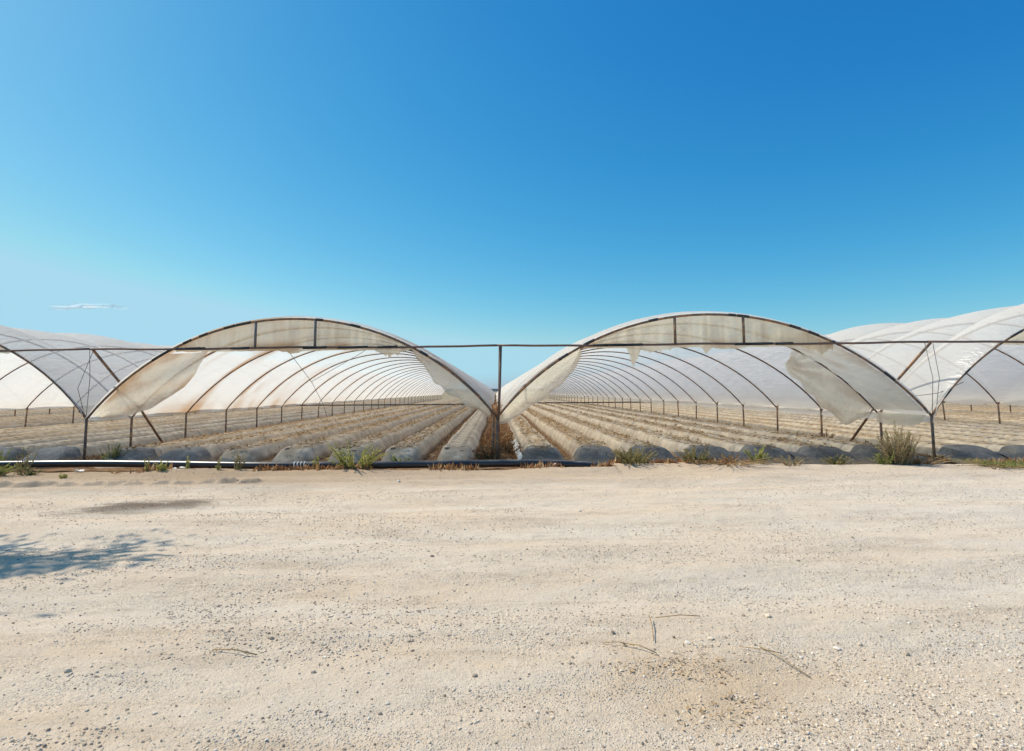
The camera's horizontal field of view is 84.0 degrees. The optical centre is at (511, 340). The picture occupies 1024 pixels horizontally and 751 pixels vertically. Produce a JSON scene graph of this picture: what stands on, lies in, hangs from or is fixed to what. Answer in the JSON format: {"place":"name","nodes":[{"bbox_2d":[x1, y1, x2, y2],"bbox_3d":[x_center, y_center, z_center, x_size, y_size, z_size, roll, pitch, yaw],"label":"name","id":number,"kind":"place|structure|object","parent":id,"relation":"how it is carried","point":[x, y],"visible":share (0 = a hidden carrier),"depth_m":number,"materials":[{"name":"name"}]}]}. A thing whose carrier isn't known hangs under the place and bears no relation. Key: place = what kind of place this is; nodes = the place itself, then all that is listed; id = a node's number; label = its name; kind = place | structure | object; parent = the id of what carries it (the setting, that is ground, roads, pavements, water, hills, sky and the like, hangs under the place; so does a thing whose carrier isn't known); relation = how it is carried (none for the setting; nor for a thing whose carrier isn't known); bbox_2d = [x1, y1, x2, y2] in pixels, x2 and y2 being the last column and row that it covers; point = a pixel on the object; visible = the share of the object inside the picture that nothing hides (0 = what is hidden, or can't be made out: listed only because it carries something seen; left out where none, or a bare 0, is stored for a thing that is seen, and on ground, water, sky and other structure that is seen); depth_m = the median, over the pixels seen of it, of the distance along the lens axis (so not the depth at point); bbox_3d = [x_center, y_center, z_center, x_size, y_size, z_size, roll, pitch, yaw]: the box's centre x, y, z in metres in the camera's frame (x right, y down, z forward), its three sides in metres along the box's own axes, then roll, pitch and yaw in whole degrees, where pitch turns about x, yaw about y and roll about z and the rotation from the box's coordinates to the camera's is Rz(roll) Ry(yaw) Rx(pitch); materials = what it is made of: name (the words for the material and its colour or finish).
{"place":"outdoors","nodes":[
{"label":"outdoors","id":0,"kind":"place"},
{"bbox_2d":[62,305,112,308],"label":"cloud","id":1,"kind":"structure","parent":0,"point":[88,306],"depth_m":2968.03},
{"bbox_2d":[8,398,957,472],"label":"field soil","id":2,"kind":"structure","parent":0,"point":[134,469],"depth_m":10.47,"materials":[{"name":"soil"}]},
{"bbox_2d":[0,448,19,460],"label":"weed","id":3,"kind":"object","parent":2,"relation":"on","point":[1,457],"visible":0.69,"depth_m":10.38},
{"bbox_2d":[5,409,63,411],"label":"raised bed","id":4,"kind":"object","parent":2,"relation":"on","point":[33,410],"visible":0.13,"depth_m":37.07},
{"bbox_2d":[0,410,72,413],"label":"raised bed","id":5,"kind":"object","parent":2,"relation":"on","point":[37,411],"visible":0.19,"depth_m":34.67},
{"bbox_2d":[0,408,76,411],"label":"raised bed","id":6,"kind":"object","parent":2,"relation":"on","point":[44,409],"visible":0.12,"depth_m":39.18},
{"bbox_2d":[0,409,77,412],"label":"raised bed","id":7,"kind":"object","parent":2,"relation":"on","point":[46,410],"visible":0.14,"depth_m":36.07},
{"bbox_2d":[0,412,78,416],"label":"raised bed","id":8,"kind":"object","parent":2,"relation":"on","point":[33,414],"visible":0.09,"depth_m":30.09,"materials":[{"name":"soil"}]},
{"bbox_2d":[0,410,78,414],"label":"raised bed","id":9,"kind":"object","parent":2,"relation":"on","point":[40,412],"visible":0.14,"depth_m":33.27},
{"bbox_2d":[0,413,80,417],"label":"raised bed","id":10,"kind":"object","parent":2,"relation":"on","point":[41,415],"visible":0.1,"depth_m":28.87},
{"bbox_2d":[0,415,81,420],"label":"raised bed","id":11,"kind":"object","parent":2,"relation":"on","point":[38,417],"visible":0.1,"depth_m":25.92,"materials":[{"name":"soil"}]},
{"bbox_2d":[0,414,81,418],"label":"raised bed","id":12,"kind":"object","parent":2,"relation":"on","point":[41,416],"visible":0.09,"depth_m":27.32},
{"bbox_2d":[6,407,75,410],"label":"raised bed","id":13,"kind":"object","parent":2,"relation":"on","point":[32,409],"visible":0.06,"depth_m":39.55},
{"bbox_2d":[0,416,82,421],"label":"raised bed","id":14,"kind":"object","parent":2,"relation":"on","point":[39,419],"visible":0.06,"depth_m":24.67,"materials":[{"name":"soil"}]},
{"bbox_2d":[4,411,78,414],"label":"raised bed","id":15,"kind":"object","parent":2,"relation":"on","point":[39,413],"visible":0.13,"depth_m":31.95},
{"bbox_2d":[0,417,83,422],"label":"raised bed","id":16,"kind":"object","parent":2,"relation":"on","point":[42,420],"visible":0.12,"depth_m":23.54,"materials":[{"name":"soil"}]},
{"bbox_2d":[0,418,84,424],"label":"raised bed","id":17,"kind":"object","parent":2,"relation":"on","point":[39,421],"visible":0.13,"depth_m":22.02,"materials":[{"name":"soil"}]},
{"bbox_2d":[95,442,130,459],"bbox_3d":[-7.604,2.151,10.828,0.572,0.424,0.496,0,-5,-2],"label":"weed","id":18,"kind":"object","parent":2,"relation":"on","point":[115,454],"visible":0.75,"depth_m":10.82,"materials":[{"name":"plant"}]},
{"bbox_2d":[0,325,371,426],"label":"polytunnel","id":19,"kind":"structure","parent":2,"relation":"on","point":[43,370],"depth_m":13.35,"materials":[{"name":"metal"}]},
{"bbox_2d":[0,399,383,428],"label":"raised bed","id":20,"kind":"object","parent":2,"relation":"on","point":[41,424],"visible":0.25,"depth_m":22.47,"materials":[{"name":"soil"}]},
{"bbox_2d":[0,399,392,430],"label":"raised bed","id":21,"kind":"object","parent":2,"relation":"on","point":[23,428],"visible":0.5,"depth_m":23.67,"materials":[{"name":"soil"}]},
{"bbox_2d":[0,399,400,433],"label":"raised bed","id":22,"kind":"object","parent":2,"relation":"on","point":[44,429],"visible":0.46,"depth_m":21.19,"materials":[{"name":"soil"}]},
{"bbox_2d":[0,399,406,437],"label":"raised bed","id":23,"kind":"object","parent":2,"relation":"on","point":[77,429],"visible":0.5,"depth_m":20.41,"materials":[{"name":"soil"}]},
{"bbox_2d":[0,399,414,441],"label":"raised bed","id":24,"kind":"object","parent":2,"relation":"on","point":[13,438],"visible":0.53,"depth_m":18.00,"materials":[{"name":"soil"}]},
{"bbox_2d":[0,399,421,446],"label":"raised bed","id":25,"kind":"object","parent":2,"relation":"on","point":[28,441],"visible":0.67,"depth_m":17.24,"materials":[{"name":"soil"}]},
{"bbox_2d":[0,399,428,460],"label":"raised bed","id":26,"kind":"object","parent":2,"relation":"on","point":[32,449],"visible":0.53,"depth_m":14.63,"materials":[{"name":"soil"}]},
{"bbox_2d":[19,399,436,460],"bbox_3d":[-10.150,5.522,47.095,1.252,0.352,73.470,0,-5,-2],"label":"raised bed","id":27,"kind":"object","parent":2,"relation":"on","point":[73,452],"visible":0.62,"depth_m":14.02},
{"bbox_2d":[95,399,447,467],"bbox_3d":[-8.511,5.434,46.930,1.252,0.480,73.470,0,-5,-2],"label":"raised bed","id":28,"kind":"object","parent":2,"relation":"on","point":[152,451],"visible":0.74,"depth_m":13.52,"materials":[{"name":"soil"}]},
{"bbox_2d":[83,316,496,459],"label":"polytunnel","id":29,"kind":"structure","parent":2,"relation":"on","point":[273,362],"depth_m":13.49,"materials":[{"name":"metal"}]},
{"bbox_2d":[141,399,455,467],"bbox_3d":[-7.471,5.432,46.990,1.212,0.485,73.447,0,-5,-2],"label":"raised bed","id":30,"kind":"object","parent":2,"relation":"on","point":[214,450],"visible":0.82,"depth_m":13.04,"materials":[{"name":"soil"}]},
{"bbox_2d":[297,402,652,405],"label":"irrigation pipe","id":31,"kind":"object","parent":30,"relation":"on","point":[451,404],"visible":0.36,"depth_m":44.94,"materials":[{"name":"plastic"}]},
{"bbox_2d":[218,399,459,461],"bbox_3d":[-6.428,5.442,47.125,0.878,0.474,73.018,0,-5,-2],"label":"raised bed","id":32,"kind":"object","parent":2,"relation":"on","point":[261,450],"visible":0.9,"depth_m":13.48,"materials":[{"name":"soil"}]},
{"bbox_2d":[19,411,677,461],"bbox_3d":[-0.859,4.029,30.355,29.925,0.176,41.850,0,-5,-2],"label":"straw","id":33,"kind":"object","parent":2,"relation":"on","point":[546,438],"visible":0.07,"depth_m":13.78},
{"bbox_2d":[271,400,462,461],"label":"raised bed","id":34,"kind":"object","parent":2,"relation":"on","point":[310,450],"visible":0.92,"depth_m":13.31,"materials":[{"name":"soil"}]},
{"bbox_2d":[327,403,465,461],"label":"raised bed","id":35,"kind":"object","parent":2,"relation":"on","point":[392,436],"visible":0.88,"depth_m":14.57,"materials":[{"name":"soil"}]},
{"bbox_2d":[388,455,410,460],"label":"weed","id":36,"kind":"object","parent":2,"relation":"on","point":[394,458],"visible":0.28,"depth_m":10.15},
{"bbox_2d":[381,406,475,460],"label":"raised bed","id":37,"kind":"object","parent":2,"relation":"on","point":[419,445],"visible":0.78,"depth_m":13.39,"materials":[{"name":"soil"}]},
{"bbox_2d":[437,410,487,459],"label":"raised bed","id":38,"kind":"object","parent":2,"relation":"on","point":[465,438],"visible":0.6,"depth_m":12.80,"materials":[{"name":"plastic"}]},
{"bbox_2d":[470,444,506,459],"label":"dead bush","id":39,"kind":"object","parent":2,"relation":"on","point":[492,454],"visible":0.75,"depth_m":10.77,"materials":[{"name":"plant"}]},
{"bbox_2d":[53,416,949,462],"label":"dry weeds","id":40,"kind":"object","parent":2,"relation":"on","point":[487,437],"visible":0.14,"depth_m":13.42,"materials":[{"name":"plant"}]},
{"bbox_2d":[489,437,522,454],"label":"dead bush","id":41,"kind":"object","parent":2,"relation":"on","point":[508,447],"visible":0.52,"depth_m":11.89,"materials":[{"name":"plant"}]},
{"bbox_2d":[507,414,564,459],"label":"raised bed","id":42,"kind":"object","parent":2,"relation":"on","point":[532,441],"visible":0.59,"depth_m":12.13,"materials":[{"name":"plastic"}]},
{"bbox_2d":[522,407,616,462],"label":"raised bed","id":43,"kind":"object","parent":2,"relation":"on","point":[575,445],"visible":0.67,"depth_m":12.79,"materials":[{"name":"plastic"}]},
{"bbox_2d":[530,404,676,461],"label":"raised bed","id":44,"kind":"object","parent":2,"relation":"on","point":[612,440],"visible":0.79,"depth_m":14.06,"materials":[{"name":"plastic"}]},
{"bbox_2d":[535,403,737,462],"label":"raised bed","id":45,"kind":"object","parent":2,"relation":"on","point":[671,443],"visible":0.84,"depth_m":13.73,"materials":[{"name":"plastic"}]},
{"bbox_2d":[540,401,800,463],"bbox_3d":[3.757,5.336,46.584,1.501,0.474,73.471,0,-5,-2],"label":"raised bed","id":46,"kind":"object","parent":2,"relation":"on","point":[739,445],"visible":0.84,"depth_m":13.26,"materials":[{"name":"soil"}]},
{"bbox_2d":[542,399,866,464],"bbox_3d":[4.792,5.322,46.448,1.457,0.468,73.463,0,-5,-2],"label":"raised bed","id":47,"kind":"object","parent":2,"relation":"on","point":[813,452],"visible":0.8,"depth_m":12.37,"materials":[{"name":"plastic"}]},
{"bbox_2d":[488,311,935,459],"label":"polytunnel","id":48,"kind":"structure","parent":2,"relation":"on","point":[727,358],"depth_m":12.11,"materials":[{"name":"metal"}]},
{"bbox_2d":[545,398,943,463],"bbox_3d":[5.827,5.310,46.457,1.501,0.480,73.471,0,-5,-2],"label":"raised bed","id":49,"kind":"object","parent":2,"relation":"on","point":[865,451],"visible":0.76,"depth_m":13.28,"materials":[{"name":"soil"}]},
{"bbox_2d":[555,398,1013,463],"bbox_3d":[7.503,5.362,46.416,1.501,0.354,73.471,0,-5,-2],"label":"raised bed","id":50,"kind":"object","parent":2,"relation":"on","point":[955,451],"visible":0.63,"depth_m":13.69,"materials":[{"name":"soil"}]},
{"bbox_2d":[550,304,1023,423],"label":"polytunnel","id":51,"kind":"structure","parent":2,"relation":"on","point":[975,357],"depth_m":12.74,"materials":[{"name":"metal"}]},
{"bbox_2d":[561,398,1023,460],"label":"raised bed","id":52,"kind":"object","parent":2,"relation":"on","point":[1012,451],"visible":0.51,"depth_m":13.65,"materials":[{"name":"soil"}]},
{"bbox_2d":[569,398,1023,444],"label":"raised bed","id":53,"kind":"object","parent":2,"relation":"on","point":[982,438],"visible":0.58,"depth_m":16.23,"materials":[{"name":"soil"}]},
{"bbox_2d":[576,398,1023,438],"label":"raised bed","id":54,"kind":"object","parent":2,"relation":"on","point":[1016,436],"visible":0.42,"depth_m":17.14,"materials":[{"name":"soil"}]},
{"bbox_2d":[585,398,1023,434],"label":"raised bed","id":55,"kind":"object","parent":2,"relation":"on","point":[962,428],"visible":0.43,"depth_m":19.32,"materials":[{"name":"soil"}]},
{"bbox_2d":[593,398,1023,430],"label":"raised bed","id":56,"kind":"object","parent":2,"relation":"on","point":[975,426],"visible":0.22,"depth_m":17.66,"materials":[{"name":"soil"}]},
{"bbox_2d":[934,417,1023,424],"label":"raised bed","id":57,"kind":"object","parent":2,"relation":"on","point":[981,421],"visible":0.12,"depth_m":19.45,"materials":[{"name":"soil"}]},
{"bbox_2d":[934,419,1023,427],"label":"raised bed","id":58,"kind":"object","parent":2,"relation":"on","point":[990,424],"visible":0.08,"depth_m":17.55,"materials":[{"name":"soil"}]},
{"bbox_2d":[935,415,1023,421],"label":"raised bed","id":59,"kind":"object","parent":2,"relation":"on","point":[1016,420],"visible":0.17,"depth_m":20.61,"materials":[{"name":"soil"}]},
{"bbox_2d":[936,414,1023,419],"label":"raised bed","id":60,"kind":"object","parent":2,"relation":"on","point":[980,416],"visible":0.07,"depth_m":21.88,"materials":[{"name":"soil"}]},
{"bbox_2d":[936,412,1023,417],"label":"raised bed","id":61,"kind":"object","parent":2,"relation":"on","point":[980,415],"visible":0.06,"depth_m":23.28,"materials":[{"name":"soil"}]},
{"bbox_2d":[940,405,1019,407],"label":"raised bed","id":62,"kind":"object","parent":2,"relation":"on","point":[981,406],"visible":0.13,"depth_m":33.93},
{"bbox_2d":[937,411,1023,416],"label":"raised bed","id":63,"kind":"object","parent":2,"relation":"on","point":[983,413],"visible":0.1,"depth_m":24.35,"materials":[{"name":"soil"}]},
{"bbox_2d":[937,410,1023,414],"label":"raised bed","id":64,"kind":"object","parent":2,"relation":"on","point":[980,412],"visible":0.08,"depth_m":25.74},
{"bbox_2d":[937,409,1023,413],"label":"raised bed","id":65,"kind":"object","parent":2,"relation":"on","point":[978,411],"visible":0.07,"depth_m":26.93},
{"bbox_2d":[938,408,1023,412],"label":"raised bed","id":66,"kind":"object","parent":2,"relation":"on","point":[983,410],"visible":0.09,"depth_m":28.81,"materials":[{"name":"soil"}]},
{"bbox_2d":[939,407,1023,410],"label":"raised bed","id":67,"kind":"object","parent":2,"relation":"on","point":[986,409],"visible":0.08,"depth_m":29.74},
{"bbox_2d":[939,406,1023,409],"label":"raised bed","id":68,"kind":"object","parent":2,"relation":"on","point":[984,408],"visible":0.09,"depth_m":31.71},
{"bbox_2d":[941,404,1022,406],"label":"raised bed","id":69,"kind":"object","parent":2,"relation":"on","point":[982,405],"visible":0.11,"depth_m":36.25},
{"bbox_2d":[943,402,1023,411],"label":"polytunnel","id":70,"kind":"structure","parent":2,"relation":"on","point":[1000,403],"depth_m":18.86,"materials":[{"name":"metal"}]},
{"bbox_2d":[944,406,1023,408],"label":"raised bed","id":71,"kind":"object","parent":2,"relation":"on","point":[985,407],"visible":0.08,"depth_m":32.27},
{"bbox_2d":[955,405,1023,407],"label":"raised bed","id":72,"kind":"object","parent":2,"relation":"on","point":[987,406],"visible":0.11,"depth_m":34.58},
{"bbox_2d":[385,392,581,399],"bbox_3d":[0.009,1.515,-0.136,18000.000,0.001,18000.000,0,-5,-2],"label":"ground","id":73,"kind":"structure","parent":0,"point":[444,395],"depth_m":143.39,"materials":[{"name":"soil"}]},
{"bbox_2d":[0,462,1023,750],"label":"gravel yard","id":74,"kind":"structure","parent":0,"point":[948,550],"depth_m":3.57,"materials":[{"name":"gravel"}]},
{"bbox_2d":[0,463,25,475],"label":"weed","id":75,"kind":"object","parent":74,"relation":"on","point":[3,470],"visible":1,"depth_m":9.01,"materials":[{"name":"plant"}]},
{"bbox_2d":[12,446,39,473],"bbox_3d":[-7.914,1.957,9.255,0.285,0.462,0.338,-2,-5,19],"label":"weed","id":76,"kind":"object","parent":74,"relation":"on","point":[25,466],"visible":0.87,"depth_m":9.25,"materials":[{"name":"plant"}]},
{"bbox_2d":[13,467,43,475],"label":"weed","id":77,"kind":"object","parent":74,"relation":"on","point":[28,472],"visible":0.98,"depth_m":9.09,"materials":[{"name":"plant"}]},
{"bbox_2d":[59,473,69,477],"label":"weed","id":78,"kind":"object","parent":74,"relation":"on","point":[63,476],"visible":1,"depth_m":8.87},
{"bbox_2d":[63,668,71,672],"bbox_3d":[-2.096,1.561,2.682,0.036,0.023,0.027,2,-5,-20],"label":"stone","id":79,"kind":"object","parent":74,"relation":"on","point":[67,670],"visible":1,"depth_m":2.68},
{"bbox_2d":[144,457,149,471],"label":"weed","id":80,"kind":"object","parent":74,"relation":"on","point":[146,468],"visible":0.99,"depth_m":9.28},
{"bbox_2d":[155,459,169,470],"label":"weed","id":81,"kind":"object","parent":74,"relation":"on","point":[162,466],"visible":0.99,"depth_m":9.19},
{"bbox_2d":[186,455,190,468],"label":"weed","id":82,"kind":"object","parent":74,"relation":"on","point":[187,465],"visible":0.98,"depth_m":9.33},
{"bbox_2d":[215,458,220,469],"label":"weed","id":83,"kind":"object","parent":74,"relation":"on","point":[218,467],"visible":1,"depth_m":9.23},
{"bbox_2d":[212,649,256,654],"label":"dry twig","id":84,"kind":"object","parent":74,"relation":"on","point":[237,650],"visible":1,"depth_m":2.83,"materials":[{"name":"wood"}]},
{"bbox_2d":[232,453,244,469],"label":"weed","id":85,"kind":"object","parent":74,"relation":"on","point":[239,466],"visible":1,"depth_m":9.28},
{"bbox_2d":[0,460,602,468],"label":"irrigation pipe","id":86,"kind":"object","parent":74,"relation":"on","point":[252,465],"visible":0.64,"depth_m":9.82,"materials":[{"name":"plastic"}]},
{"bbox_2d":[312,456,318,466],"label":"weed","id":87,"kind":"object","parent":74,"relation":"on","point":[314,462],"visible":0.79,"depth_m":9.44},
{"bbox_2d":[321,439,387,468],"bbox_3d":[-2.628,1.911,9.509,1.134,0.505,0.919,-5,-7,42],"label":"weed","id":88,"kind":"object","parent":74,"relation":"on","point":[362,461],"visible":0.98,"depth_m":9.39,"materials":[{"name":"plant"}]},
{"bbox_2d":[1,456,1023,473],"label":"dry grass","id":89,"kind":"structure","parent":74,"relation":"on","point":[318,467],"depth_m":9.48,"materials":[{"name":"plant"}]},
{"bbox_2d":[611,445,657,464],"bbox_3d":[2.107,1.980,9.785,0.824,0.311,0.707,0,-5,-2],"label":"weed","id":90,"kind":"object","parent":74,"relation":"on","point":[630,458],"visible":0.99,"depth_m":9.76,"materials":[{"name":"plant"}]},
{"bbox_2d":[622,643,656,652],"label":"dry twig","id":91,"kind":"object","parent":74,"relation":"on","point":[641,646],"visible":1,"depth_m":2.85,"materials":[{"name":"wood"}]},
{"bbox_2d":[655,614,697,617],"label":"dry twig","id":92,"kind":"object","parent":74,"relation":"on","point":[676,615],"visible":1,"depth_m":3.23,"materials":[{"name":"wood"}]},
{"bbox_2d":[676,445,713,463],"bbox_3d":[3.117,1.969,9.820,0.526,0.329,0.574,2,-6,-26],"label":"weed","id":93,"kind":"object","parent":74,"relation":"on","point":[693,456],"visible":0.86,"depth_m":9.76,"materials":[{"name":"plant"}]},
{"bbox_2d":[496,618,953,750],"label":"chaff","id":94,"kind":"object","parent":74,"relation":"on","point":[701,710],"visible":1,"depth_m":2.42,"materials":[{"name":"plant"}]},
{"bbox_2d":[678,452,782,465],"bbox_3d":[3.756,2.031,9.771,1.866,0.192,1.726,0,-5,-2],"label":"weed","id":95,"kind":"object","parent":74,"relation":"on","point":[725,461],"visible":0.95,"depth_m":9.54,"materials":[{"name":"plant"}]},
{"bbox_2d":[743,444,771,463],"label":"weed","id":96,"kind":"object","parent":74,"relation":"on","point":[760,454],"visible":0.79,"depth_m":9.81,"materials":[{"name":"plant"}]},
{"bbox_2d":[739,646,781,653],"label":"dry twig","id":97,"kind":"object","parent":74,"relation":"on","point":[760,648],"visible":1,"depth_m":2.82,"materials":[{"name":"wood"}]},
{"bbox_2d":[759,645,809,676],"bbox_3d":[1.299,1.532,2.728,0.008,0.019,0.323,1,-5,-18],"label":"dry twig","id":98,"kind":"object","parent":74,"relation":"on","point":[786,661],"visible":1,"depth_m":2.70,"materials":[{"name":"wood"}]},
{"bbox_2d":[774,454,810,465],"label":"weed","id":99,"kind":"object","parent":74,"relation":"on","point":[785,462],"visible":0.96,"depth_m":9.61,"materials":[{"name":"plant"}]},
{"bbox_2d":[820,454,861,464],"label":"weed","id":100,"kind":"object","parent":74,"relation":"on","point":[838,462],"visible":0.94,"depth_m":9.76,"materials":[{"name":"plant"}]},
{"bbox_2d":[868,453,894,464],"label":"weed","id":101,"kind":"object","parent":74,"relation":"on","point":[883,461],"visible":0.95,"depth_m":9.55,"materials":[{"name":"plant"}]},
{"bbox_2d":[875,420,920,464],"bbox_3d":[6.566,1.746,9.681,0.654,0.768,0.712,-4,-6,33],"label":"shrub","id":102,"kind":"object","parent":74,"relation":"on","point":[904,454],"visible":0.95,"depth_m":9.59,"materials":[{"name":"plant"}]},
{"bbox_2d":[909,453,953,464],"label":"weed","id":103,"kind":"object","parent":74,"relation":"on","point":[917,460],"visible":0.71,"depth_m":9.72,"materials":[{"name":"plant"}]},
{"bbox_2d":[937,456,1023,468],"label":"grass patch","id":104,"kind":"object","parent":74,"relation":"on","point":[1013,464],"visible":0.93,"depth_m":9.31,"materials":[{"name":"plant"}]},
{"bbox_2d":[0,0,1023,388],"label":"sky","id":105,"kind":"structure","parent":0,"point":[419,172],"materials":[{"name":"blue"}]},
{"bbox_2d":[815,428,834,437],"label":"dead bush","id":106,"kind":"object","parent":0,"point":[832,435],"visible":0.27,"depth_m":13.97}
]}

